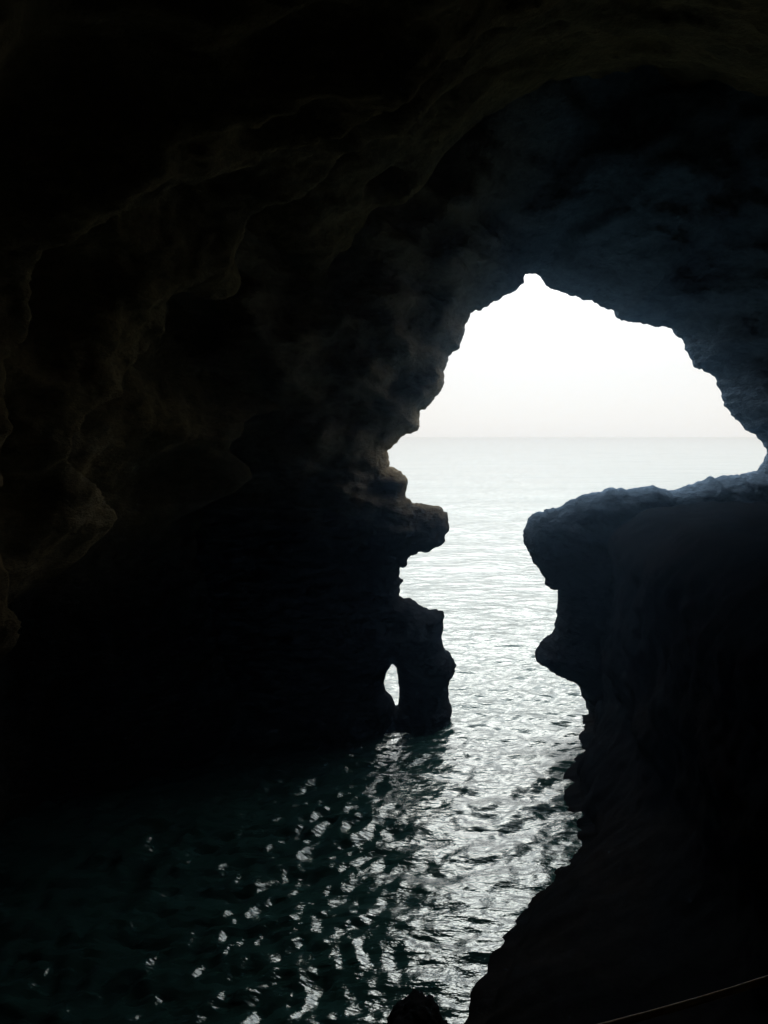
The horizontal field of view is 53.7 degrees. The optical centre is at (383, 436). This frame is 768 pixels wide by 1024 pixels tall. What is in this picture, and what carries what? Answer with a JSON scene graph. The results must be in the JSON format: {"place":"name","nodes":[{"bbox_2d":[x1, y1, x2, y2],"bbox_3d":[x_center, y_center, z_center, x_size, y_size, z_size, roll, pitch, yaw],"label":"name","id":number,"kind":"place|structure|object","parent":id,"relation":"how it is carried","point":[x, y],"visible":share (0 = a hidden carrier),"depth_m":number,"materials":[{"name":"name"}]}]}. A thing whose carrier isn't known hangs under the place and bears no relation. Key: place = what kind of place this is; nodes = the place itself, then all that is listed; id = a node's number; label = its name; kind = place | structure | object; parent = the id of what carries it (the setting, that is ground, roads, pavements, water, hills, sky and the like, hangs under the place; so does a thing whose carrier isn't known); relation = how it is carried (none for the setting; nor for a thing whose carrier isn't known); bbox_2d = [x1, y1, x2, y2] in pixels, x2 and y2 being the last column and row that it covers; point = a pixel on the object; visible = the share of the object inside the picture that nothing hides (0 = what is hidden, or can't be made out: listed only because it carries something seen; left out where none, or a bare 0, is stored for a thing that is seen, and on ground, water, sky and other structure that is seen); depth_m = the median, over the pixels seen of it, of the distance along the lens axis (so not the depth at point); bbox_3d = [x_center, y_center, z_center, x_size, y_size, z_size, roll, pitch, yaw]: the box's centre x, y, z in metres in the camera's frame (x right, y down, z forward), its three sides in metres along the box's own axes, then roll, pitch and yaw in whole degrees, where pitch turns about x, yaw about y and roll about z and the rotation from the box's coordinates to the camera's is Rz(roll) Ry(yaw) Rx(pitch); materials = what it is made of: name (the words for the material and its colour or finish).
{"place":"outdoors","nodes":[
{"label":"outdoors","id":0,"kind":"place"},
{"bbox_2d":[0,437,766,1023],"bbox_3d":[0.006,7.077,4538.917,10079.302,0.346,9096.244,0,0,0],"label":"sea water","id":1,"kind":"structure","parent":0,"point":[324,881],"depth_m":13.29,"materials":[{"name":"grey liquid"}]},
{"bbox_2d":[387,989,449,1023],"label":"sea rock","id":2,"kind":"object","parent":1,"relation":"in","point":[415,1006],"visible":1,"depth_m":8.92,"materials":[{"name":"black stone"}]},
{"bbox_2d":[0,0,767,824],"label":"cave chamber wall","id":3,"kind":"structure","parent":0,"point":[156,156],"depth_m":10.82,"materials":[{"name":"stone"}]},
{"bbox_2d":[171,65,767,748],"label":"cave mouth rock arch","id":4,"kind":"structure","parent":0,"point":[639,193],"depth_m":17.31,"materials":[{"name":"stone"}]},
{"bbox_2d":[402,274,755,436],"label":"sky","id":5,"kind":"structure","parent":0,"point":[539,360],"materials":[{"name":"white"}]},
{"bbox_2d":[464,501,767,1023],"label":"rock slope","id":6,"kind":"structure","parent":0,"point":[654,895],"depth_m":10.06,"materials":[{"name":"black stone"}]},
{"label":"viewing ledge ground","id":7,"kind":"structure","parent":0,"visible":0},
{"bbox_2d":[598,975,767,1023],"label":"rope barrier","id":8,"kind":"object","parent":7,"relation":"on","point":[689,1003],"visible":1,"depth_m":1.60,"materials":[{"name":"brown"}]}
]}

